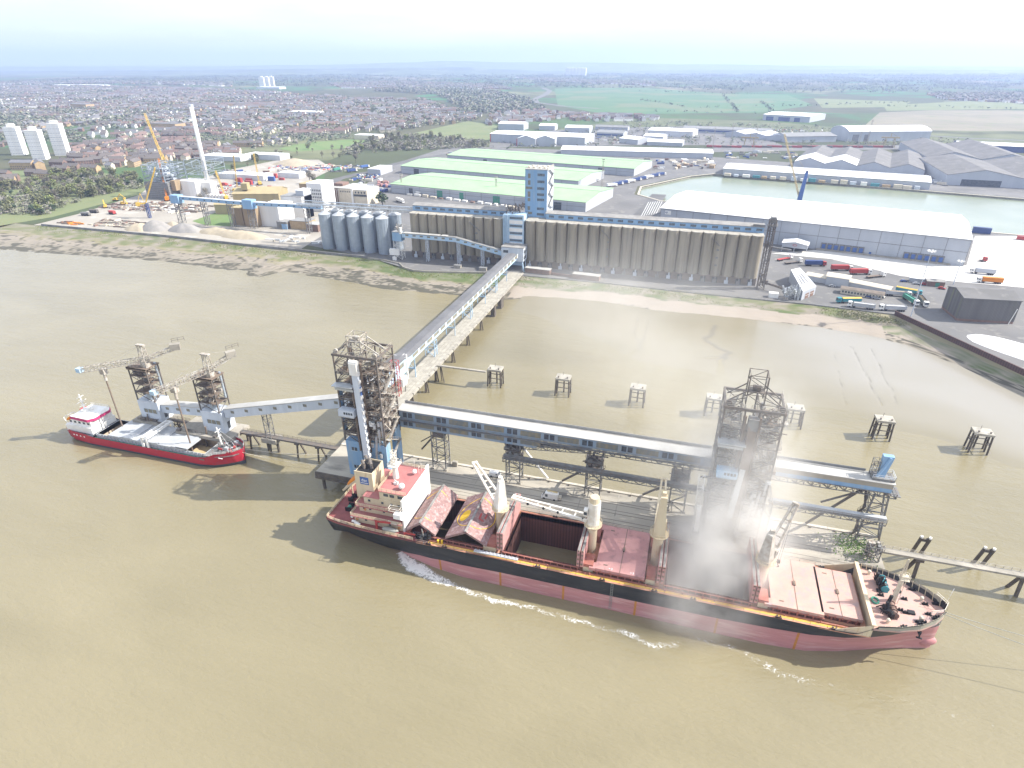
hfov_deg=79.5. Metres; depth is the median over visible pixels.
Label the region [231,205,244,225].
mill tower
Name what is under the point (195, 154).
terraced house
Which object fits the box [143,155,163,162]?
terraced house
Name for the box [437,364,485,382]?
gangway
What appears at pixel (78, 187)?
broadleaf tree
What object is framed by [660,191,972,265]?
white warehouse
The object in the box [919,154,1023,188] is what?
dock warehouse
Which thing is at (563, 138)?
trade shed
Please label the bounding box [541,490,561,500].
parked van
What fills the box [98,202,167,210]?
steel stacks
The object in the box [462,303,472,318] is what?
bridge trestle
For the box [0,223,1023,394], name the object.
foreshore
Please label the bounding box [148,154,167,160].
terraced house
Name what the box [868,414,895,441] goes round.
mooring dolphin
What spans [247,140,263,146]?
terraced house
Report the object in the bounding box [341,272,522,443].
approach bridge
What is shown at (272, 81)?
tower block
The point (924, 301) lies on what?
lorry
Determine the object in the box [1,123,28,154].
tower block
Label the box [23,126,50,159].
tower block
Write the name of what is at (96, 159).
terraced house
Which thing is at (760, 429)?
unloading tower
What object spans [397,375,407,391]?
transfer box
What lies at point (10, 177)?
terraced house
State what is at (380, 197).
dark bush
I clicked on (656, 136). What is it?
trade shed
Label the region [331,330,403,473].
unloading tower
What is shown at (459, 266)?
concrete hut
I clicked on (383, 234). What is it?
steel silo
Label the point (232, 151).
terraced house
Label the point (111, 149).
terraced house
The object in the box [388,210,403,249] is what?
steel silo
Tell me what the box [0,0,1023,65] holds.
sky
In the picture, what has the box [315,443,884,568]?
jetty deck
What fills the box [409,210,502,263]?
grain silo block
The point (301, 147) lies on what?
grass field
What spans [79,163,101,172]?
terraced house
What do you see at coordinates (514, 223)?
stair block
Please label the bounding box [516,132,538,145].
trade shed
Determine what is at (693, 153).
long shed
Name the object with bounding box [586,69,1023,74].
hills
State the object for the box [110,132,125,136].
terraced house
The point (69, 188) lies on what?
broadleaf tree
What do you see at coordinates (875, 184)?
cargo stack
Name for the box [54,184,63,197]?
broadleaf tree
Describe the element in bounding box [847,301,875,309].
lorry
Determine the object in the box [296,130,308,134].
terraced house
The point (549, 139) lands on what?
trade shed
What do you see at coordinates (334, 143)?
grass field
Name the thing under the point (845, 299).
lorry
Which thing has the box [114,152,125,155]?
terraced house
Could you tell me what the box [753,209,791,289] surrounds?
elevator tower
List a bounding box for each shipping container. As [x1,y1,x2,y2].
[972,226,991,234]
[1016,235,1023,239]
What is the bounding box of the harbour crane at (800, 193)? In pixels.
[784,134,808,200]
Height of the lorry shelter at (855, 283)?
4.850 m
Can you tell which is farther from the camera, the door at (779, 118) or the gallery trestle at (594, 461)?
the door at (779, 118)
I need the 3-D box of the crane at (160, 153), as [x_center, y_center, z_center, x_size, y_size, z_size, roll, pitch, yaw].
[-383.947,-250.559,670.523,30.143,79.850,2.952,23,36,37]
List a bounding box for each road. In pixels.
[331,171,367,183]
[388,154,445,165]
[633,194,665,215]
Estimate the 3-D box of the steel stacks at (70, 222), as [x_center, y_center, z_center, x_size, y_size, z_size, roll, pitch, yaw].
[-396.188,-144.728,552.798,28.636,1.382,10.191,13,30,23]
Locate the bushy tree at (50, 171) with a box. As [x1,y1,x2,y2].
[46,169,56,178]
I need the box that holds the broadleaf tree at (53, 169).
[50,167,56,175]
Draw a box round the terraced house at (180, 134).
[174,132,185,135]
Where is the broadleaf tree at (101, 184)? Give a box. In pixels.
[99,180,106,190]
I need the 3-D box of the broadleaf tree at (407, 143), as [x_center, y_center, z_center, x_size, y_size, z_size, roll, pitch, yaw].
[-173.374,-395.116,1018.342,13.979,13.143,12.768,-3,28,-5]
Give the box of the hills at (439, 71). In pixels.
[0,67,589,75]
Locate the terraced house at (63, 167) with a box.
[51,164,69,172]
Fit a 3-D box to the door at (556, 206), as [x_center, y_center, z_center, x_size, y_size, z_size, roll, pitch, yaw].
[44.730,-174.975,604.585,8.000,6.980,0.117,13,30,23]
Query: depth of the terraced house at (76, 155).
903.91 m
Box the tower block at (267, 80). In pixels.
[264,76,270,86]
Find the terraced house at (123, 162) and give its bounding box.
[108,158,127,165]
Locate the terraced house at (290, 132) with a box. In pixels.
[283,130,295,134]
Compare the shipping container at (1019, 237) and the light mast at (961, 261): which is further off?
the shipping container at (1019, 237)
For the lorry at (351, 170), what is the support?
on the land at (849, 116)
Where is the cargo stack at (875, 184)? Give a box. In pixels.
[870,183,879,186]
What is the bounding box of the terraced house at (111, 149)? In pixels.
[100,147,116,150]
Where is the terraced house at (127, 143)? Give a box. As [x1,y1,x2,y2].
[121,141,134,145]
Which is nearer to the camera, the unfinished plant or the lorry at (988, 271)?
the lorry at (988, 271)
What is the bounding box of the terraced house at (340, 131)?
[332,129,345,133]
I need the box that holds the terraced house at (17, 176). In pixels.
[0,173,20,181]
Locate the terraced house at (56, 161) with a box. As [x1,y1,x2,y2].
[48,158,66,165]
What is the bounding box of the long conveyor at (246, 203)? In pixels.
[169,194,322,233]
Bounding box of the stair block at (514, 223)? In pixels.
[503,202,527,265]
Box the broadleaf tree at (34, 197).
[28,191,40,201]
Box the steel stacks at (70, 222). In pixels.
[56,221,83,224]
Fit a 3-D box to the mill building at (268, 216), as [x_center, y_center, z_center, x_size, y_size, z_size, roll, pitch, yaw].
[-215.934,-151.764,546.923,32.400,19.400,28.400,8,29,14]
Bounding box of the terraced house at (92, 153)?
[83,152,97,155]
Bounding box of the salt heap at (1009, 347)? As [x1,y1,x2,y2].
[967,334,1023,359]
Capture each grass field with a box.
[279,143,339,151]
[312,139,364,147]
[413,121,496,140]
[883,101,1023,110]
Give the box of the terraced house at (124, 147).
[109,144,125,149]
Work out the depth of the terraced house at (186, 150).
941.63 m
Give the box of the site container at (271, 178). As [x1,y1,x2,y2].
[267,176,275,180]
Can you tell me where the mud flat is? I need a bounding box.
[512,296,1023,467]
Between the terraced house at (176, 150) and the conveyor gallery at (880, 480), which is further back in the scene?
the terraced house at (176, 150)
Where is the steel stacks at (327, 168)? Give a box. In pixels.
[268,163,362,171]
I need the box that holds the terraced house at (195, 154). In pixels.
[193,151,209,158]
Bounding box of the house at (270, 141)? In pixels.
[267,139,273,144]
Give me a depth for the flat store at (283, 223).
533.81 m
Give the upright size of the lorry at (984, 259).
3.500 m
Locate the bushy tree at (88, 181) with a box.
[85,177,92,185]
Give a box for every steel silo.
[318,209,335,248]
[330,207,343,244]
[332,210,348,250]
[344,209,356,245]
[346,211,362,251]
[358,208,371,246]
[361,212,376,252]
[373,209,385,247]
[375,213,390,254]
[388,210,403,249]
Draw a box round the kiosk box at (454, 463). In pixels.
[452,460,457,466]
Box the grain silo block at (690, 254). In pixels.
[525,217,764,285]
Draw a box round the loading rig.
[861,540,885,562]
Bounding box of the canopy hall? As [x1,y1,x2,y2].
[781,238,809,251]
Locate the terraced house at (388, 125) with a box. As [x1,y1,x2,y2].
[382,124,392,128]
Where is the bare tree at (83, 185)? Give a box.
[78,182,87,195]
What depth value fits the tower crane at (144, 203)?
564.62 m
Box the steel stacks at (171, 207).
[114,201,213,214]
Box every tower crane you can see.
[135,167,154,217]
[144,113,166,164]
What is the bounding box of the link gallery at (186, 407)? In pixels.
[160,400,208,415]
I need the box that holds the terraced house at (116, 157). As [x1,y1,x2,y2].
[106,155,125,158]
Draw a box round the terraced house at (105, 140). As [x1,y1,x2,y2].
[98,139,113,141]
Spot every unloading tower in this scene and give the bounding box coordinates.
[75,337,183,425]
[149,343,238,451]
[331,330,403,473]
[689,368,788,570]
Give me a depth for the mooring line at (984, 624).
151.46 m
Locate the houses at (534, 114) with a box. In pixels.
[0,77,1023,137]
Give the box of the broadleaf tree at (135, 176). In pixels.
[129,173,138,179]
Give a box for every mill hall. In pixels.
[213,200,240,213]
[232,182,287,201]
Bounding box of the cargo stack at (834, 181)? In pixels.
[830,180,838,183]
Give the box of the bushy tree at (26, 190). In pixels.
[22,186,31,194]
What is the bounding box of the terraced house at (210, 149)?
[207,147,223,152]
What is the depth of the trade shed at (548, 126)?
1303.22 m
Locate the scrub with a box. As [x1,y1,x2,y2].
[836,311,905,325]
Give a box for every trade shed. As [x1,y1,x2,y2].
[490,130,594,145]
[498,121,528,129]
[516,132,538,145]
[536,132,556,146]
[539,123,557,130]
[565,125,592,132]
[595,124,629,130]
[597,129,627,136]
[619,135,650,144]
[644,133,667,138]
[647,139,684,146]
[683,125,771,133]
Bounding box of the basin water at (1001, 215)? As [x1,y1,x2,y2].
[640,175,1023,234]
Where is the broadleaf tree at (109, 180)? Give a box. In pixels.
[104,176,112,185]
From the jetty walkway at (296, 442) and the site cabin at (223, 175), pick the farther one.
the site cabin at (223, 175)
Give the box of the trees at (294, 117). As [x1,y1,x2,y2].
[0,76,1023,152]
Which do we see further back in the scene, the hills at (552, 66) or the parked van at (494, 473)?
the hills at (552, 66)
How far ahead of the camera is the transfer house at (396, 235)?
447.43 m
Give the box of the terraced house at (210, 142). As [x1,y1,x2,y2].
[203,141,219,145]
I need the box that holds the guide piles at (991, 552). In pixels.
[971,546,995,564]
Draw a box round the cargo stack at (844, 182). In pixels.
[840,180,847,184]
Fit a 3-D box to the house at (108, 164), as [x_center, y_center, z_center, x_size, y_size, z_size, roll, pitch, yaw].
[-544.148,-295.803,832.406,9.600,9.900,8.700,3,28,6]
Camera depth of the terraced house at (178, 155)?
918.50 m
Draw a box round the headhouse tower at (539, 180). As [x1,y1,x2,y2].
[525,164,553,217]
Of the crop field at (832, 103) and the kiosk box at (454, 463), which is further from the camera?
the crop field at (832, 103)
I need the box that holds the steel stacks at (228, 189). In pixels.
[217,183,257,196]
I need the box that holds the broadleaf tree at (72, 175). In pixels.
[69,172,76,178]
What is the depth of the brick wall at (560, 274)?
417.07 m
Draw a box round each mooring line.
[234,448,323,464]
[942,611,1023,644]
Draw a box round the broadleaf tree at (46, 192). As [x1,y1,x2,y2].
[42,188,51,195]
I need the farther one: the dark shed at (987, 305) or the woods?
the woods
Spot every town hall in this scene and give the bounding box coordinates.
[70,103,93,107]
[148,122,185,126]
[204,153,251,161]
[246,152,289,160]
[256,86,285,88]
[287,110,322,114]
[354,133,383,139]
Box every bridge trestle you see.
[405,359,415,376]
[425,339,437,356]
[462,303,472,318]
[488,279,497,292]
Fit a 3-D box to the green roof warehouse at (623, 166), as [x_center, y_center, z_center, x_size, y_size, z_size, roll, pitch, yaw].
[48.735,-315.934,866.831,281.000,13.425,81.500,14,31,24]
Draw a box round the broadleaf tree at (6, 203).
[1,199,12,210]
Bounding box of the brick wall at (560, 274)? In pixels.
[550,272,572,277]
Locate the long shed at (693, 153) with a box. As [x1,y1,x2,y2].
[561,145,713,158]
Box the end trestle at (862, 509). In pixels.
[805,489,889,541]
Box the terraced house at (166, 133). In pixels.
[162,132,173,135]
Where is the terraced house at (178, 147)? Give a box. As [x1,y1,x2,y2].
[174,145,188,148]
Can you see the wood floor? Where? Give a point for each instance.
(88, 201)
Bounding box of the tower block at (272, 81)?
[269,76,274,85]
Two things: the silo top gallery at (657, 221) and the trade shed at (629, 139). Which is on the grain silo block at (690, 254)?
the silo top gallery at (657, 221)
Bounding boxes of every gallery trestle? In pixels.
[261,414,281,452]
[421,431,451,470]
[504,443,548,484]
[562,451,608,497]
[642,463,692,513]
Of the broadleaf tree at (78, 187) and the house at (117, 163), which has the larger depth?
the house at (117, 163)
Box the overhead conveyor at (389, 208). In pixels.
[296,200,412,213]
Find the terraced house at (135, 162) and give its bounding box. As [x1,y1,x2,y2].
[126,157,141,166]
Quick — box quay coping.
[637,173,1023,235]
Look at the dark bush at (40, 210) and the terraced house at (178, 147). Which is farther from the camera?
the terraced house at (178, 147)
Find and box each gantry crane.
[741,133,758,144]
[881,133,899,146]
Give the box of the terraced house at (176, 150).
[162,149,178,152]
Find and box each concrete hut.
[454,264,461,268]
[479,266,486,270]
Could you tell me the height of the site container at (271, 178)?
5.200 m
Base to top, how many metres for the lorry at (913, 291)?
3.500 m
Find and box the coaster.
[63,394,245,466]
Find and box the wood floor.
[0,171,145,225]
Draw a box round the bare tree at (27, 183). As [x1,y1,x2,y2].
[24,180,33,190]
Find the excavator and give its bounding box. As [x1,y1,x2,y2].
[112,194,125,200]
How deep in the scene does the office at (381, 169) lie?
792.96 m
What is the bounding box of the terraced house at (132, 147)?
[127,145,143,151]
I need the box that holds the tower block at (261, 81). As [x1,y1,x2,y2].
[258,76,265,86]
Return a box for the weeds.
[816,531,877,566]
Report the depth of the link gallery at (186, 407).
242.65 m
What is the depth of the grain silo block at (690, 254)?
409.40 m
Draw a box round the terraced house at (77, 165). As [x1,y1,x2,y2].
[62,162,80,170]
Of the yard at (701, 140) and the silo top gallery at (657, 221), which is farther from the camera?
the yard at (701, 140)
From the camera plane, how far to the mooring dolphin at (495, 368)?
286.96 m
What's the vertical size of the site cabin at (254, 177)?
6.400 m
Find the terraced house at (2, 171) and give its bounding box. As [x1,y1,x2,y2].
[0,169,11,173]
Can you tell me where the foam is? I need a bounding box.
[396,551,802,680]
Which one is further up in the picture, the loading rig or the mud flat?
the mud flat
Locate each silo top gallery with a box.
[412,202,507,215]
[545,210,764,232]
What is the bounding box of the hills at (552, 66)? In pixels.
[0,61,1023,70]
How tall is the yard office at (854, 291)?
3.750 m
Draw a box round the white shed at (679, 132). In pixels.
[648,127,697,137]
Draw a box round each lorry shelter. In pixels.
[806,272,826,283]
[825,272,851,286]
[848,279,892,294]
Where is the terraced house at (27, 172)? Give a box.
[23,168,41,176]
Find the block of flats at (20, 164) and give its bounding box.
[8,160,34,169]
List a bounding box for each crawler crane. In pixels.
[158,158,169,200]
[215,170,228,199]
[232,154,237,190]
[253,153,262,184]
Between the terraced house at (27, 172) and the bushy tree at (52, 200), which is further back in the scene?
the terraced house at (27, 172)
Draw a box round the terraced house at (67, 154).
[66,152,83,157]
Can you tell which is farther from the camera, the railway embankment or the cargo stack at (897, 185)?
the railway embankment
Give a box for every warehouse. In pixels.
[390,173,612,211]
[400,158,604,185]
[447,148,652,175]
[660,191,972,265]
[763,111,825,122]
[793,145,924,174]
[898,138,1023,159]
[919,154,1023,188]
[954,140,1023,152]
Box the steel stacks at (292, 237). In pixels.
[265,235,321,244]
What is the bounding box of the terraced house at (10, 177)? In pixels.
[1,175,15,181]
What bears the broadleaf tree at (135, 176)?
on the wood floor
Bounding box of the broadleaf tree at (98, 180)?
[94,178,103,186]
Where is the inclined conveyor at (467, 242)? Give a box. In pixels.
[401,232,500,265]
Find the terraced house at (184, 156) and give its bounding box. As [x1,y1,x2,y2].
[180,152,190,159]
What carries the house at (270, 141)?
on the land at (849, 116)
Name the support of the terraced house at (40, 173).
on the land at (849, 116)
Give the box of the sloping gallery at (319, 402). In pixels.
[223,393,349,417]
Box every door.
[437,190,442,197]
[493,196,499,202]
[554,202,560,209]
[778,117,789,120]
[851,135,858,141]
[960,179,1001,186]
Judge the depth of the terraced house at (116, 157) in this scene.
874.29 m
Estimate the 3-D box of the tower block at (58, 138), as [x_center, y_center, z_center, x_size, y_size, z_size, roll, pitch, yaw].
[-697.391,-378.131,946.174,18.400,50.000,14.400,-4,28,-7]
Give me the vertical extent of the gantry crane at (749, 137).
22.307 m
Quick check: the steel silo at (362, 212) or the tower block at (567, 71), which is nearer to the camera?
the steel silo at (362, 212)
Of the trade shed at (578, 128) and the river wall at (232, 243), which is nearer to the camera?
the river wall at (232, 243)
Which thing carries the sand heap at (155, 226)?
on the building site
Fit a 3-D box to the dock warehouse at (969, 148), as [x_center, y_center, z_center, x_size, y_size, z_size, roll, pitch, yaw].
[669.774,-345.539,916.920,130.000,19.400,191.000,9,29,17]
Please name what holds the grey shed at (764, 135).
on the scrub land at (663, 122)
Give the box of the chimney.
[188,104,211,181]
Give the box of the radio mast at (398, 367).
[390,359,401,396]
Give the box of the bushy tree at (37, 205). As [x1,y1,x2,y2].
[32,202,41,211]
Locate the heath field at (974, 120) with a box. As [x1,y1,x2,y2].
[866,110,1023,130]
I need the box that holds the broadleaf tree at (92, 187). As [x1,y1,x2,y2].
[85,183,97,196]
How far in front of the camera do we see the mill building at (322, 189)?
594.10 m
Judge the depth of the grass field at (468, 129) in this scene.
1299.22 m
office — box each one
[368,165,392,174]
[840,285,884,299]
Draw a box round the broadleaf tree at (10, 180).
[5,177,14,189]
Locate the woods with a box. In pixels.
[8,73,1023,113]
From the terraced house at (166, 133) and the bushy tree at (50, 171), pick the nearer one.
the bushy tree at (50, 171)
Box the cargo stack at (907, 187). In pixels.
[902,185,911,188]
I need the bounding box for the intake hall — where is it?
[768,268,815,299]
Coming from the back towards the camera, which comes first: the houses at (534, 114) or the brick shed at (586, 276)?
the houses at (534, 114)
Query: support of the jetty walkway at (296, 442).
in the river water at (256, 611)
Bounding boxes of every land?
[0,64,1023,298]
[486,118,1023,145]
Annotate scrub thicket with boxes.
[343,132,487,153]
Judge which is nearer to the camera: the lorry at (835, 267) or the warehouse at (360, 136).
the lorry at (835, 267)
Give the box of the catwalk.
[170,416,189,427]
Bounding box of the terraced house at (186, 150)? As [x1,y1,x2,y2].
[178,149,194,151]
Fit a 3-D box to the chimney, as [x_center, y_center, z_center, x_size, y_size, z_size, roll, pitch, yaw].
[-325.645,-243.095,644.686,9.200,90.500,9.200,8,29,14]
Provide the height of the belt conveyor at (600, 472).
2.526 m
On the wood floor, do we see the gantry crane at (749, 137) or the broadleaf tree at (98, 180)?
the broadleaf tree at (98, 180)
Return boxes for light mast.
[601,159,604,186]
[910,249,936,315]
[953,260,964,284]
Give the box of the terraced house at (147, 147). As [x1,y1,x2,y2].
[144,145,161,149]
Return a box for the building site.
[35,160,331,248]
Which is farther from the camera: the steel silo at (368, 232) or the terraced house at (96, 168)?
the terraced house at (96, 168)
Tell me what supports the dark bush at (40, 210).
on the wood floor
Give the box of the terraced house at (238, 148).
[223,146,241,151]
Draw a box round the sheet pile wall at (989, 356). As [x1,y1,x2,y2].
[894,311,1023,375]
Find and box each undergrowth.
[0,170,140,214]
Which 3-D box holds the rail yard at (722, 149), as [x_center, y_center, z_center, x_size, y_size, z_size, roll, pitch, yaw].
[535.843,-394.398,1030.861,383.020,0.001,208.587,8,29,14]
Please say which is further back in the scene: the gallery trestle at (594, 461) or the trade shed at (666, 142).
the trade shed at (666, 142)
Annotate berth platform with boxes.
[132,414,180,426]
[175,416,249,446]
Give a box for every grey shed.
[725,129,780,140]
[773,132,836,142]
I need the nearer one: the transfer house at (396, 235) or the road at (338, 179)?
the transfer house at (396, 235)
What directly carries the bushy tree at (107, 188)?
on the wood floor
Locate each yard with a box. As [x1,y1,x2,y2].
[308,146,1023,368]
[489,126,780,146]
[713,145,898,151]
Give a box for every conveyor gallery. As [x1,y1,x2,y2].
[398,400,712,471]
[771,453,900,499]
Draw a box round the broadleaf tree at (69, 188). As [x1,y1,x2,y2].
[60,186,71,195]
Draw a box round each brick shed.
[525,265,551,274]
[572,271,600,280]
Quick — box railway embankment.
[937,136,1023,140]
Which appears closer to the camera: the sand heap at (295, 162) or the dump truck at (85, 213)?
the dump truck at (85, 213)
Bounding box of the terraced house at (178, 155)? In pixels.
[175,152,192,158]
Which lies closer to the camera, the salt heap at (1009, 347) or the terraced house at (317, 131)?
the salt heap at (1009, 347)
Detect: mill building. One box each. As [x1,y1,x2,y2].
[241,200,294,226]
[280,188,313,217]
[299,179,335,211]
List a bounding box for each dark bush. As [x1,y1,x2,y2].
[35,208,44,214]
[375,191,388,204]
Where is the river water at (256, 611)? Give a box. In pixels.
[0,223,1023,767]
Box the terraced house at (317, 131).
[308,130,322,134]
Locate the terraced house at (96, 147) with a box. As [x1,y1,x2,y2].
[89,143,100,149]
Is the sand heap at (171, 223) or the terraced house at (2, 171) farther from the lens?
the terraced house at (2, 171)
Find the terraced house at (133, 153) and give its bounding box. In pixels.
[128,151,143,155]
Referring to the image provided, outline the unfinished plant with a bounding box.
[140,156,227,198]
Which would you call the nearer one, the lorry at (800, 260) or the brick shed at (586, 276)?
the brick shed at (586, 276)
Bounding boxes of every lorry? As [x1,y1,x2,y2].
[347,168,357,171]
[395,197,403,202]
[606,183,617,186]
[777,254,792,260]
[784,258,802,264]
[804,260,826,265]
[830,264,853,270]
[836,297,861,302]
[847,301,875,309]
[849,268,871,274]
[866,271,886,278]
[878,304,906,311]
[885,290,911,295]
[895,286,922,294]
[903,293,919,305]
[917,294,929,306]
[970,267,996,274]
[976,276,1003,283]
[978,256,987,261]
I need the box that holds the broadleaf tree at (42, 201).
[36,195,47,204]
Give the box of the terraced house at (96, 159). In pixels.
[89,156,104,162]
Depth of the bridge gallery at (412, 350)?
311.69 m
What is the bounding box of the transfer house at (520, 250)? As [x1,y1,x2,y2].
[501,243,527,271]
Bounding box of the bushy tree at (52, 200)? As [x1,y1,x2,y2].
[43,194,56,203]
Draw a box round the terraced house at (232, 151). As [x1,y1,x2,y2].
[222,150,240,153]
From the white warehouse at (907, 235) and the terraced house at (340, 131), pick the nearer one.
the white warehouse at (907, 235)
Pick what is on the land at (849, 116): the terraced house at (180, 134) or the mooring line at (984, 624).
the terraced house at (180, 134)
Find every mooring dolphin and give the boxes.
[487,363,503,387]
[554,372,571,397]
[628,383,646,407]
[703,391,722,416]
[782,403,805,429]
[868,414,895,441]
[963,426,994,455]
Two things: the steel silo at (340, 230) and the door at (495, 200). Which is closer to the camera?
the steel silo at (340, 230)
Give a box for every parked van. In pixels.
[489,470,500,477]
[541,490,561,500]
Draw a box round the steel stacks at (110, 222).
[88,218,146,227]
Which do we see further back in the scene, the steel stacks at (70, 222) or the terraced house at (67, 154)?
the terraced house at (67, 154)
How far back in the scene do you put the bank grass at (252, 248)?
424.75 m
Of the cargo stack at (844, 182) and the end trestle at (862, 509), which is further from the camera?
the cargo stack at (844, 182)
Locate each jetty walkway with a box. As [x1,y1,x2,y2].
[240,428,339,461]
[879,544,1023,597]
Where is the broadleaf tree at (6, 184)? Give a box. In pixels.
[1,180,10,190]
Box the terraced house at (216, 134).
[212,132,225,136]
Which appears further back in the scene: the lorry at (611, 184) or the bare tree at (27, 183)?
the lorry at (611, 184)
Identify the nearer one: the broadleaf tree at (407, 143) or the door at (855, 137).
the broadleaf tree at (407, 143)
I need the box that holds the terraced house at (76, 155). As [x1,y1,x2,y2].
[68,153,85,157]
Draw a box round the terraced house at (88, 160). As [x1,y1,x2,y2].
[74,157,94,163]
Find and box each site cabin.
[218,171,243,178]
[236,172,272,180]
[277,171,305,178]
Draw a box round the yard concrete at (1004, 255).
[773,236,1023,287]
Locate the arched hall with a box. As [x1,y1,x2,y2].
[831,125,931,141]
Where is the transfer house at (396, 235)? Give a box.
[389,224,405,259]
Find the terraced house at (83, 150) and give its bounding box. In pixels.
[79,148,95,151]
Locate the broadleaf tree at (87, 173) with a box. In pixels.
[83,169,89,177]
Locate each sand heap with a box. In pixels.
[124,223,143,231]
[142,220,170,231]
[167,221,177,226]
[168,223,201,232]
[199,227,227,234]
[214,229,234,235]
[221,230,269,239]
[273,158,317,166]
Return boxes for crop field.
[555,88,811,113]
[814,98,908,107]
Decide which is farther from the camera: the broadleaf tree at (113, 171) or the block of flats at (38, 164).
the block of flats at (38, 164)
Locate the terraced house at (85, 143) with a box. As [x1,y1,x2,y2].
[77,142,92,145]
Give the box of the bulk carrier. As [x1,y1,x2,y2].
[326,447,953,650]
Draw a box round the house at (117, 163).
[113,159,121,166]
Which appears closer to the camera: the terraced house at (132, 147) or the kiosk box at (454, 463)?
the kiosk box at (454, 463)
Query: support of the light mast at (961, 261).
on the port yard at (624, 200)
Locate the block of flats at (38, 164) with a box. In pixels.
[33,159,45,169]
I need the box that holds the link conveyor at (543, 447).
[523,443,590,453]
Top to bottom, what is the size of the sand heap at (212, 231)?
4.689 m
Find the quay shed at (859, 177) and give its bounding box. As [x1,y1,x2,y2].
[723,163,931,189]
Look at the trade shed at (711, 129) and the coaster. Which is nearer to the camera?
the coaster
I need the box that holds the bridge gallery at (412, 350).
[366,253,517,392]
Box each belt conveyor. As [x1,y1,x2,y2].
[502,453,706,495]
[765,497,887,526]
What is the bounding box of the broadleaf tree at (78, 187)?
[73,184,82,192]
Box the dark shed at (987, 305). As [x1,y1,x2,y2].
[942,286,1022,323]
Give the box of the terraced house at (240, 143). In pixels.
[233,140,247,146]
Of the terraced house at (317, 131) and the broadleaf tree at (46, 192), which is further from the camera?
the terraced house at (317, 131)
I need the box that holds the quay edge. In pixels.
[642,174,1023,200]
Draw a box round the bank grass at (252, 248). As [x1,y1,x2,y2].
[22,225,875,321]
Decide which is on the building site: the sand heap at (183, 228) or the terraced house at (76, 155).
the sand heap at (183, 228)
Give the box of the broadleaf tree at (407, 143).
[403,141,410,146]
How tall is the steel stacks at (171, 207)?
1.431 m
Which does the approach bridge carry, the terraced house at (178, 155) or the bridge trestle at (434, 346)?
the bridge trestle at (434, 346)
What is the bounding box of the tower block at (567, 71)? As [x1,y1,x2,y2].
[565,68,569,75]
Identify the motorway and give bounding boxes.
[532,88,600,108]
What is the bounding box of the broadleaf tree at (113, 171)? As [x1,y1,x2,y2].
[109,167,116,175]
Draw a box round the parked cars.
[641,201,661,215]
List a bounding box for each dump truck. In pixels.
[80,212,90,215]
[88,209,98,212]
[108,210,115,214]
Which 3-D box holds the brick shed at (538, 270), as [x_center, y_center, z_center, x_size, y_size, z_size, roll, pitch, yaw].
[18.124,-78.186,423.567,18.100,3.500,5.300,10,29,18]
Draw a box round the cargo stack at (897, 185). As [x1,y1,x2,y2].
[893,184,902,188]
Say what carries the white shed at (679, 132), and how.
on the scrub land at (663, 122)
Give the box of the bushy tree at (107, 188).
[104,185,111,191]
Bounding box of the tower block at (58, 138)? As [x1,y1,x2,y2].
[45,120,70,155]
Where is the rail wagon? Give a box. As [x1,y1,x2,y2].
[827,145,842,147]
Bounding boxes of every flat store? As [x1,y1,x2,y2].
[276,219,290,228]
[289,217,314,229]
[306,221,319,231]
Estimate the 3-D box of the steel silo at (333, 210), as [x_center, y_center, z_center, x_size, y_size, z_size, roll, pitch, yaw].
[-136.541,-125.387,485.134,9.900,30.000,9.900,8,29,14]
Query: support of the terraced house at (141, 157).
on the land at (849, 116)
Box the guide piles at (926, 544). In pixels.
[910,535,931,553]
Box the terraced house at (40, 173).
[33,169,56,178]
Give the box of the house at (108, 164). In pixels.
[104,161,115,168]
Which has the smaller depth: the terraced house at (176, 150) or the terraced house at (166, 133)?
the terraced house at (176, 150)
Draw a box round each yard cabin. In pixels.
[909,275,926,282]
[925,278,946,286]
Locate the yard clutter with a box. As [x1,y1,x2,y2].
[221,129,947,191]
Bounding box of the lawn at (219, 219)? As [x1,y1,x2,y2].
[194,213,232,225]
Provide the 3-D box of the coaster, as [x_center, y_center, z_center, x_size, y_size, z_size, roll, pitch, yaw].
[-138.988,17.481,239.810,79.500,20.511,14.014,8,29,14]
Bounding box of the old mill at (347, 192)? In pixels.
[334,181,378,205]
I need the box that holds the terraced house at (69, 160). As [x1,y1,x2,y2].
[59,157,74,162]
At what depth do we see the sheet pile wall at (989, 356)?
313.86 m
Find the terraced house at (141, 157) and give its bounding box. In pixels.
[132,154,147,161]
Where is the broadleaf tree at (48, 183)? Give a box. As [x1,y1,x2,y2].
[45,181,52,187]
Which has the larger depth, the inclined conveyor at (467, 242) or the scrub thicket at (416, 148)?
the scrub thicket at (416, 148)
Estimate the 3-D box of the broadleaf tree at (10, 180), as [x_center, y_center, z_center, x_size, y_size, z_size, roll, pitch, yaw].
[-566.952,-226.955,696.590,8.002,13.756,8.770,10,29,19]
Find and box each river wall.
[41,224,367,258]
[368,257,505,273]
[524,275,893,314]
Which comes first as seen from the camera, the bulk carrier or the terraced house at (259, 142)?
the bulk carrier

